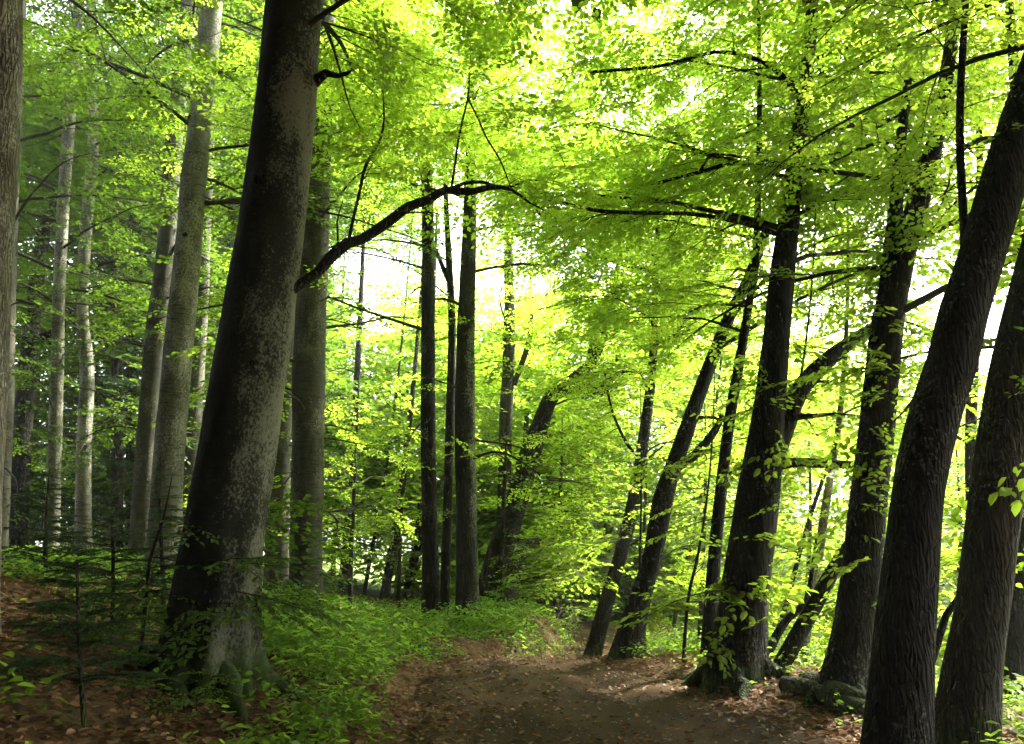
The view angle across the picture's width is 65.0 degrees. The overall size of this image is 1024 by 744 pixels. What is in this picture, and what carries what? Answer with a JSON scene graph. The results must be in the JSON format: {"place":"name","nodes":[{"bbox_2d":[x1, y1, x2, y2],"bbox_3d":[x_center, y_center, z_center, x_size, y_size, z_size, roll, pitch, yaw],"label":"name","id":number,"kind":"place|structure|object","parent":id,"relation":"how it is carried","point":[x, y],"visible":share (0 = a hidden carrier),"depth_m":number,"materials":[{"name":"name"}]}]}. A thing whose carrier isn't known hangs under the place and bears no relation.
{"place":"outdoors","nodes":[
{"label":"outdoors","id":0,"kind":"place"},
{"bbox_2d":[0,558,1023,743],"bbox_3d":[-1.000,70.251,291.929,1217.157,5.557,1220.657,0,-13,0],"label":"ground","id":1,"kind":"structure","parent":0,"point":[474,648],"depth_m":8.14,"materials":[{"name":"brown soil"}]},
{"bbox_2d":[14,361,78,544],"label":"young beech","id":2,"kind":"object","parent":1,"relation":"on","point":[37,455],"visible":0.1,"depth_m":26.18,"materials":[{"name":"green plant"}]},
{"bbox_2d":[1,467,121,576],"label":"spruce sapling","id":3,"kind":"object","parent":1,"relation":"on","point":[46,519],"visible":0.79,"depth_m":10.77,"materials":[{"name":"green plant"}]},
{"bbox_2d":[9,194,121,554],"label":"old tree","id":4,"kind":"object","parent":1,"relation":"on","point":[20,466],"visible":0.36,"depth_m":21.16,"materials":[{"name":"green plant"}]},
{"bbox_2d":[14,179,123,545],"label":"background tree","id":5,"kind":"object","parent":1,"relation":"on","point":[37,427],"visible":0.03,"depth_m":30.35,"materials":[{"name":"green plant"}]},
{"bbox_2d":[16,312,137,547],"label":"young beech","id":6,"kind":"object","parent":1,"relation":"on","point":[75,433],"visible":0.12,"depth_m":23.59,"materials":[{"name":"green plant"}]},
{"bbox_2d":[28,363,139,545],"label":"young beech","id":7,"kind":"object","parent":1,"relation":"on","point":[100,542],"visible":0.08,"depth_m":25.87,"materials":[{"name":"green plant"}]},
{"bbox_2d":[3,508,171,644],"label":"spruce sapling","id":8,"kind":"object","parent":1,"relation":"on","point":[125,553],"visible":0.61,"depth_m":8.18,"materials":[{"name":"green plant"}]},
{"bbox_2d":[0,542,175,729],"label":"spruce sapling","id":9,"kind":"object","parent":1,"relation":"on","point":[55,660],"visible":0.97,"depth_m":5.64,"materials":[{"name":"green plant"}]},
{"bbox_2d":[42,266,145,549],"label":"background tree","id":10,"kind":"object","parent":1,"relation":"on","point":[109,452],"visible":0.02,"depth_m":33.03,"materials":[{"name":"green plant"}]},
{"bbox_2d":[29,82,165,553],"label":"spruce tree","id":11,"kind":"object","parent":1,"relation":"on","point":[118,465],"visible":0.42,"depth_m":23.10,"materials":[{"name":"green plant"}]},
{"bbox_2d":[37,90,160,548],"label":"spruce tree","id":12,"kind":"object","parent":1,"relation":"on","point":[130,454],"visible":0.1,"depth_m":25.62,"materials":[{"name":"green plant"}]},
{"bbox_2d":[1,0,224,560],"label":"beech tree","id":13,"kind":"object","parent":1,"relation":"on","point":[10,423],"visible":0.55,"depth_m":16.73,"materials":[{"name":"green plant"}]},
{"bbox_2d":[9,0,218,555],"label":"beech tree","id":14,"kind":"object","parent":1,"relation":"on","point":[56,389],"visible":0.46,"depth_m":19.01,"materials":[{"name":"green plant"}]},
{"bbox_2d":[15,0,230,550],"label":"beech tree","id":15,"kind":"object","parent":1,"relation":"on","point":[83,491],"visible":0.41,"depth_m":20.68,"materials":[{"name":"green plant"}]},
{"bbox_2d":[0,0,261,635],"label":"beech tree","id":16,"kind":"object","parent":1,"relation":"on","point":[12,22],"visible":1,"depth_m":8.38,"materials":[{"name":"green plant"}]},
{"bbox_2d":[17,0,251,522],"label":"beech tree","id":17,"kind":"object","parent":1,"relation":"on","point":[194,422],"visible":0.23,"depth_m":21.32,"materials":[{"name":"green plant"}]},
{"bbox_2d":[85,463,185,620],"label":"spruce sapling","id":18,"kind":"object","parent":1,"relation":"on","point":[159,512],"visible":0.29,"depth_m":10.25,"materials":[{"name":"green plant"}]},
{"bbox_2d":[114,678,165,698],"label":"beech seedling","id":19,"kind":"object","parent":1,"relation":"on","point":[134,686],"visible":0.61,"depth_m":6.61,"materials":[{"name":"green plant"}]},
{"bbox_2d":[109,637,195,663],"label":"beech seedling","id":20,"kind":"object","parent":1,"relation":"on","point":[124,653],"visible":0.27,"depth_m":7.32,"materials":[{"name":"green plant"}]},
{"bbox_2d":[118,727,195,741],"bbox_3d":[-2.589,2.661,5.883,0.551,0.164,0.076,9,-16,-33],"label":"fallen bough","id":21,"kind":"object","parent":1,"relation":"on","point":[165,731],"visible":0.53,"depth_m":5.86,"materials":[{"name":"brown wood"}]},
{"bbox_2d":[134,595,210,625],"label":"seedling","id":22,"kind":"object","parent":1,"relation":"on","point":[164,605],"visible":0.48,"depth_m":7.43,"materials":[{"name":"green plant"}]},
{"bbox_2d":[137,689,229,720],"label":"beech seedling","id":23,"kind":"object","parent":1,"relation":"on","point":[185,703],"visible":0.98,"depth_m":6.51,"materials":[{"name":"green plant"}]},
{"bbox_2d":[138,190,241,360],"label":"background tree","id":24,"kind":"object","parent":1,"relation":"on","point":[231,245],"visible":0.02,"depth_m":32.04,"materials":[{"name":"green plant"}]},
{"bbox_2d":[16,0,379,558],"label":"beech tree","id":25,"kind":"object","parent":1,"relation":"on","point":[150,377],"visible":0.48,"depth_m":18.51,"materials":[{"name":"green plant"}]},
{"bbox_2d":[105,379,290,532],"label":"young beech","id":26,"kind":"object","parent":1,"relation":"on","point":[129,483],"visible":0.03,"depth_m":21.11,"materials":[{"name":"green plant"}]},
{"bbox_2d":[160,668,250,696],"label":"beech seedling","id":27,"kind":"object","parent":1,"relation":"on","point":[204,685],"visible":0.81,"depth_m":6.97,"materials":[{"name":"green plant"}]},
{"bbox_2d":[71,476,353,674],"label":"young beech","id":28,"kind":"object","parent":1,"relation":"on","point":[264,601],"visible":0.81,"depth_m":7.45,"materials":[{"name":"green plant"}]},
{"bbox_2d":[14,0,446,585],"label":"shaded wood foliage","id":29,"kind":"object","parent":1,"relation":"on","point":[330,360],"visible":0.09,"depth_m":29.33,"materials":[{"name":"green plant"}]},
{"bbox_2d":[17,0,421,265],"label":"canopy foliage","id":30,"kind":"object","parent":29,"relation":"attached to","point":[37,120],"visible":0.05,"depth_m":31.45,"materials":[{"name":"green plant"}]},
{"bbox_2d":[224,730,262,743],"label":"fallen bough","id":31,"kind":"object","parent":1,"relation":"on","point":[231,735],"visible":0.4,"depth_m":6.37,"materials":[{"name":"brown wood"}]},
{"bbox_2d":[22,0,468,580],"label":"beech tree","id":32,"kind":"object","parent":1,"relation":"on","point":[174,386],"visible":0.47,"depth_m":14.43,"materials":[{"name":"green plant"}]},
{"bbox_2d":[88,0,439,624],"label":"beech tree","id":33,"kind":"object","parent":1,"relation":"on","point":[308,366],"visible":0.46,"depth_m":15.11,"materials":[{"name":"green plant"}]},
{"bbox_2d":[0,580,541,743],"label":"bank herbs","id":34,"kind":"object","parent":1,"relation":"on","point":[293,634],"visible":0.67,"depth_m":9.10,"materials":[{"name":"green plant"}]},
{"bbox_2d":[262,605,309,632],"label":"beech seedling","id":35,"kind":"object","parent":1,"relation":"on","point":[281,619],"visible":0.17,"depth_m":9.82,"materials":[{"name":"green plant"}]},
{"bbox_2d":[0,544,576,743],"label":"ground cover","id":36,"kind":"object","parent":1,"relation":"on","point":[315,719],"visible":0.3,"depth_m":9.98,"materials":[{"name":"green plant"}]},
{"bbox_2d":[134,5,456,600],"bbox_3d":[-4.639,-2.996,19.609,7.234,17.269,8.384,0,-13,0],"label":"beech tree","id":37,"kind":"object","parent":1,"relation":"on","point":[282,465],"visible":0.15,"depth_m":17.91,"materials":[{"name":"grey plant"}]},
{"bbox_2d":[191,436,399,593],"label":"young beech","id":38,"kind":"object","parent":1,"relation":"on","point":[356,553],"visible":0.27,"depth_m":21.16,"materials":[{"name":"green plant"}]},
{"bbox_2d":[262,582,333,622],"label":"beech seedling","id":39,"kind":"object","parent":1,"relation":"on","point":[295,588],"visible":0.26,"depth_m":12.19,"materials":[{"name":"green plant"}]},
{"bbox_2d":[29,453,620,631],"bbox_3d":[-6.685,6.915,31.010,22.014,6.070,18.879,0,-13,0],"label":"wood foliage","id":40,"kind":"object","parent":1,"relation":"on","point":[484,548],"visible":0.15,"depth_m":25.95,"materials":[{"name":"green plant"}]},
{"bbox_2d":[272,648,377,683],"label":"beech seedling","id":41,"kind":"object","parent":1,"relation":"on","point":[320,656],"visible":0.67,"depth_m":8.43,"materials":[{"name":"green plant"}]},
{"bbox_2d":[262,375,438,613],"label":"young beech","id":42,"kind":"object","parent":1,"relation":"on","point":[351,554],"visible":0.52,"depth_m":20.27,"materials":[{"name":"green plant"}]},
{"bbox_2d":[318,616,384,632],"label":"beech seedling","id":43,"kind":"object","parent":1,"relation":"on","point":[360,621],"visible":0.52,"depth_m":12.01,"materials":[{"name":"green plant"}]},
{"bbox_2d":[327,234,407,581],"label":"background tree","id":44,"kind":"object","parent":1,"relation":"on","point":[340,393],"visible":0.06,"depth_m":33.86,"materials":[{"name":"green plant"}]},
{"bbox_2d":[198,1,539,620],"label":"beech tree","id":45,"kind":"object","parent":1,"relation":"on","point":[430,595],"visible":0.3,"depth_m":18.62,"materials":[{"name":"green plant"}]},
{"bbox_2d":[325,177,444,598],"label":"background tree","id":46,"kind":"object","parent":1,"relation":"on","point":[357,369],"visible":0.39,"depth_m":27.50,"materials":[{"name":"green plant"}]},
{"bbox_2d":[328,220,446,595],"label":"background tree","id":47,"kind":"object","parent":1,"relation":"on","point":[366,580],"visible":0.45,"depth_m":28.71,"materials":[{"name":"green plant"}]},
{"bbox_2d":[324,269,459,602],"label":"background tree","id":48,"kind":"object","parent":1,"relation":"on","point":[385,587],"visible":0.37,"depth_m":27.84,"materials":[{"name":"green plant"}]},
{"bbox_2d":[325,439,480,608],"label":"young beech","id":49,"kind":"object","parent":1,"relation":"on","point":[400,541],"visible":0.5,"depth_m":23.44,"materials":[{"name":"green plant"}]},
{"bbox_2d":[384,247,446,591],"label":"background tree","id":50,"kind":"object","parent":1,"relation":"on","point":[437,476],"visible":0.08,"depth_m":34.38,"materials":[{"name":"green plant"}]},
{"bbox_2d":[107,0,734,729],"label":"beech tree","id":51,"kind":"object","parent":1,"relation":"on","point":[231,480],"visible":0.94,"depth_m":8.40,"materials":[{"name":"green plant"}]},
{"bbox_2d":[351,34,504,614],"bbox_3d":[-2.088,-2.103,21.593,4.487,17.441,4.709,7,-15,-28],"label":"beech tree","id":52,"kind":"object","parent":1,"relation":"on","point":[447,271],"visible":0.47,"depth_m":20.22,"materials":[{"name":"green plant"}]},
{"bbox_2d":[360,208,501,596],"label":"background tree","id":53,"kind":"object","parent":1,"relation":"on","point":[418,529],"visible":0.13,"depth_m":29.29,"materials":[{"name":"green plant"}]},
{"bbox_2d":[330,1,631,625],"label":"beech tree","id":54,"kind":"object","parent":1,"relation":"on","point":[467,586],"visible":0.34,"depth_m":18.21,"materials":[{"name":"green plant"}]},
{"bbox_2d":[478,583,526,619],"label":"beech seedling","id":55,"kind":"object","parent":1,"relation":"on","point":[491,592],"visible":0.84,"depth_m":17.61,"materials":[{"name":"green plant"}]},
{"bbox_2d":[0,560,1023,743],"bbox_3d":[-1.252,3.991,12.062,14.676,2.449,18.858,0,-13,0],"label":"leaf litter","id":56,"kind":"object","parent":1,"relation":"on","point":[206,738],"visible":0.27,"depth_m":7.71,"materials":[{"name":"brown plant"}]},
{"bbox_2d":[419,427,604,613],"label":"young beech","id":57,"kind":"object","parent":1,"relation":"on","point":[503,499],"visible":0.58,"depth_m":19.46,"materials":[{"name":"green plant"}]},
{"bbox_2d":[492,539,540,608],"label":"broken tree","id":58,"kind":"object","parent":1,"relation":"on","point":[510,594],"visible":0.28,"depth_m":21.63,"materials":[{"name":"brown plant"}]},
{"bbox_2d":[441,94,606,519],"bbox_3d":[0.182,-1.454,24.828,5.851,17.258,7.611,0,-13,0],"label":"beech tree","id":59,"kind":"object","parent":1,"relation":"on","point":[506,401],"visible":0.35,"depth_m":25.48,"materials":[{"name":"green plant"}]},
{"bbox_2d":[391,77,771,500],"bbox_3d":[1.945,-2.090,24.061,11.028,11.315,11.152,0,-13,0],"label":"tree foliage","id":60,"kind":"object","parent":59,"relation":"attached to","point":[513,241],"visible":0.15,"depth_m":24.45,"materials":[{"name":"green plant"}]},
{"bbox_2d":[477,224,578,598],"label":"background tree","id":61,"kind":"object","parent":1,"relation":"on","point":[526,420],"visible":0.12,"depth_m":30.29,"materials":[{"name":"green plant"}]},
{"bbox_2d":[494,271,574,595],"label":"background tree","id":62,"kind":"object","parent":1,"relation":"on","point":[532,387],"visible":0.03,"depth_m":32.95,"materials":[{"name":"green plant"}]},
{"bbox_2d":[450,413,638,652],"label":"young beech","id":63,"kind":"object","parent":1,"relation":"on","point":[556,614],"visible":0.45,"depth_m":21.10,"materials":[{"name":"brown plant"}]},
{"bbox_2d":[479,265,664,607],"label":"old tree","id":64,"kind":"object","parent":1,"relation":"on","point":[544,412],"visible":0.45,"depth_m":22.49,"materials":[{"name":"green plant"}]},
{"bbox_2d":[541,387,706,650],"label":"young tree","id":65,"kind":"object","parent":1,"relation":"on","point":[606,544],"visible":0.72,"depth_m":13.44,"materials":[{"name":"green plant"}]},
{"bbox_2d":[496,119,753,655],"bbox_3d":[3.002,0.047,18.984,5.404,13.363,7.055,-7,-15,29],"label":"beech tree","id":66,"kind":"object","parent":1,"relation":"on","point":[597,636],"visible":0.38,"depth_m":18.18,"materials":[{"name":"green plant"}]},
{"bbox_2d":[515,397,737,634],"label":"young beech","id":67,"kind":"object","parent":1,"relation":"on","point":[643,531],"visible":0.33,"depth_m":20.57,"materials":[{"name":"green plant"}]},
{"bbox_2d":[551,305,708,595],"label":"background tree","id":68,"kind":"object","parent":1,"relation":"on","point":[616,360],"visible":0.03,"depth_m":31.60,"materials":[{"name":"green plant"}]},
{"bbox_2d":[290,240,991,648],"bbox_3d":[6.089,5.008,34.802,30.506,18.375,18.434,0,-13,0],"label":"distant foliage","id":69,"kind":"object","parent":1,"relation":"on","point":[390,340],"visible":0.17,"depth_m":30.14,"materials":[{"name":"green plant"}]},
{"bbox_2d":[644,632,671,643],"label":"beech seedling","id":70,"kind":"object","parent":1,"relation":"on","point":[653,635],"visible":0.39,"depth_m":13.12,"materials":[{"name":"green plant"}]},
{"bbox_2d":[617,229,793,636],"bbox_3d":[5.143,-0.273,22.331,5.198,15.393,3.435,-5,-14,20],"label":"background tree","id":71,"kind":"object","parent":1,"relation":"on","point":[675,615],"visible":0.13,"depth_m":22.21,"materials":[{"name":"brown plant"}]},
{"bbox_2d":[603,363,813,664],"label":"young tree","id":72,"kind":"object","parent":1,"relation":"on","point":[685,502],"visible":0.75,"depth_m":12.49,"materials":[{"name":"green plant"}]},
{"bbox_2d":[615,199,815,629],"bbox_3d":[2.463,0.737,10.282,3.531,6.859,1.518,9,-16,-35],"label":"young tree","id":73,"kind":"object","parent":1,"relation":"on","point":[658,608],"visible":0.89,"depth_m":10.00,"materials":[{"name":"green plant"}]},
{"bbox_2d":[651,403,804,644],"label":"young beech","id":74,"kind":"object","parent":1,"relation":"on","point":[703,549],"visible":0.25,"depth_m":17.47,"materials":[{"name":"green plant"}]},
{"bbox_2d":[502,212,994,667],"bbox_3d":[7.604,3.405,21.262,15.656,11.902,13.787,0,-13,0],"label":"foliage","id":75,"kind":"object","parent":1,"relation":"on","point":[563,336],"visible":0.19,"depth_m":18.39,"materials":[{"name":"green plant"}]},
{"bbox_2d":[474,0,1023,700],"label":"old tree","id":76,"kind":"object","parent":1,"relation":"on","point":[736,658],"visible":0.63,"depth_m":11.17,"materials":[{"name":"green plant"}]},
{"bbox_2d":[519,0,988,662],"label":"beech tree","id":77,"kind":"object","parent":1,"relation":"on","point":[713,570],"visible":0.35,"depth_m":12.60,"materials":[{"name":"green plant"}]},
{"bbox_2d":[534,8,1008,660],"bbox_3d":[5.484,-2.366,14.480,8.303,14.974,7.602,-8,-15,32],"label":"beech tree","id":78,"kind":"object","parent":1,"relation":"on","point":[648,572],"visible":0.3,"depth_m":13.39,"materials":[{"name":"green plant"}]},
{"bbox_2d":[311,0,1023,367],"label":"canopy foliage","id":79,"kind":"object","parent":78,"relation":"attached to","point":[409,14],"visible":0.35,"depth_m":15.05,"materials":[{"name":"green plant"}]},
{"bbox_2d":[699,440,845,651],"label":"young beech","id":80,"kind":"object","parent":1,"relation":"on","point":[794,523],"visible":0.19,"depth_m":16.75,"materials":[{"name":"green plant"}]},
{"bbox_2d":[600,387,964,685],"bbox_3d":[10.842,6.366,20.287,16.945,8.826,20.383,0,-13,0],"label":"thicket foliage","id":81,"kind":"object","parent":1,"relation":"on","point":[773,607],"visible":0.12,"depth_m":15.32,"materials":[{"name":"green plant"}]},
{"bbox_2d":[769,539,817,658],"bbox_3d":[3.757,3.419,11.016,1.084,2.332,0.143,0,-13,0],"label":"dead stem","id":82,"kind":"object","parent":1,"relation":"on","point":[784,622],"visible":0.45,"depth_m":10.98,"materials":[{"name":"brown wood"}]},
{"bbox_2d":[775,471,826,652],"bbox_3d":[4.806,3.363,13.591,1.374,3.432,0.104,0,-13,0],"label":"dead stem","id":83,"kind":"object","parent":1,"relation":"on","point":[812,510],"visible":0.44,"depth_m":13.72,"materials":[{"name":"brown wood"}]},
{"bbox_2d":[773,542,843,669],"bbox_3d":[3.855,3.191,10.343,1.501,2.332,0.263,0,-13,0],"label":"dead stem","id":84,"kind":"object","parent":1,"relation":"on","point":[798,634],"visible":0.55,"depth_m":10.28,"materials":[{"name":"brown wood"}]},
{"bbox_2d":[596,0,1023,708],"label":"old tree","id":85,"kind":"object","parent":1,"relation":"on","point":[866,512],"visible":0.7,"depth_m":9.85,"materials":[{"name":"green plant"}]},
{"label":"edge tree foliage","id":86,"kind":"object","parent":85,"relation":"attached to","visible":0},
{"bbox_2d":[571,0,601,22],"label":"canopy foliage","id":87,"kind":"object","parent":86,"relation":"attached to","point":[575,2],"depth_m":11.19,"materials":[{"name":"green plant"}]},
{"bbox_2d":[606,612,1023,743],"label":"verge herbs","id":88,"kind":"object","parent":1,"relation":"on","point":[675,646],"visible":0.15,"depth_m":10.98,"materials":[{"name":"green plant"}]},
{"bbox_2d":[778,676,864,716],"bbox_3d":[3.448,3.448,8.490,0.234,0.272,1.648,5,-14,-21],"label":"fallen log","id":89,"kind":"object","parent":1,"relation":"on","point":[790,684],"visible":0.56,"depth_m":8.58,"materials":[{"name":"brown wood"}]},
{"bbox_2d":[799,670,865,699],"bbox_3d":[3.494,3.454,8.671,0.321,0.322,1.107,4,-14,-16],"label":"fallen log","id":90,"kind":"object","parent":1,"relation":"on","point":[839,687],"visible":0.34,"depth_m":8.51,"materials":[{"name":"green wood"}]},
{"bbox_2d":[689,0,1023,743],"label":"old tree","id":91,"kind":"object","parent":1,"relation":"on","point":[969,699],"visible":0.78,"depth_m":7.06,"materials":[{"name":"green plant"}]},
{"bbox_2d":[743,180,987,665],"bbox_3d":[5.701,0.745,12.636,4.212,8.699,3.214,-9,-16,34],"label":"beech tree","id":92,"kind":"object","parent":1,"relation":"on","point":[823,522],"visible":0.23,"depth_m":12.48,"materials":[{"name":"green plant"}]},
{"bbox_2d":[726,0,1023,743],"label":"old tree","id":93,"kind":"object","parent":1,"relation":"on","point":[899,707],"visible":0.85,"depth_m":6.69,"materials":[{"name":"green plant"}]},
{"bbox_2d":[743,2,1023,706],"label":"beech tree","id":94,"kind":"object","parent":1,"relation":"on","point":[1014,658],"visible":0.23,"depth_m":9.32,"materials":[{"name":"green plant"}]},
{"bbox_2d":[751,14,1022,515],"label":"beech tree","id":95,"kind":"object","parent":1,"relation":"on","point":[969,428],"visible":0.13,"depth_m":12.08,"materials":[{"name":"green plant"}]},
{"bbox_2d":[812,482,964,661],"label":"young beech","id":96,"kind":"object","parent":1,"relation":"on","point":[939,585],"visible":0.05,"depth_m":14.79,"materials":[{"name":"green plant"}]},
{"bbox_2d":[824,446,964,660],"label":"young beech","id":97,"kind":"object","parent":1,"relation":"on","point":[960,543],"depth_m":13.72,"materials":[{"name":"green plant"}]},
{"bbox_2d":[935,597,954,662],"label":"dead stem","id":98,"kind":"object","parent":1,"relation":"on","point":[943,622],"visible":0.22,"depth_m":7.82,"materials":[{"name":"brown wood"}]},
{"bbox_2d":[935,659,1023,714],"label":"beech seedling","id":99,"kind":"object","parent":1,"relation":"on","point":[1004,703],"visible":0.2,"depth_m":7.55,"materials":[{"name":"green plant"}]},
{"bbox_2d":[15,0,1022,557],"label":"sky","id":100,"kind":"structure","parent":0,"point":[994,318],"materials":[{"name":"white"}]},
{"bbox_2d":[406,611,842,743],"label":"path","id":101,"kind":"structure","parent":0,"point":[648,696],"depth_m":8.66,"materials":[{"name":"brown soil"}]},
{"bbox_2d":[443,657,792,743],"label":"path pebbles","id":102,"kind":"object","parent":101,"relation":"on","point":[638,700],"visible":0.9,"depth_m":8.69,"materials":[{"name":"brown stone"}]}
]}

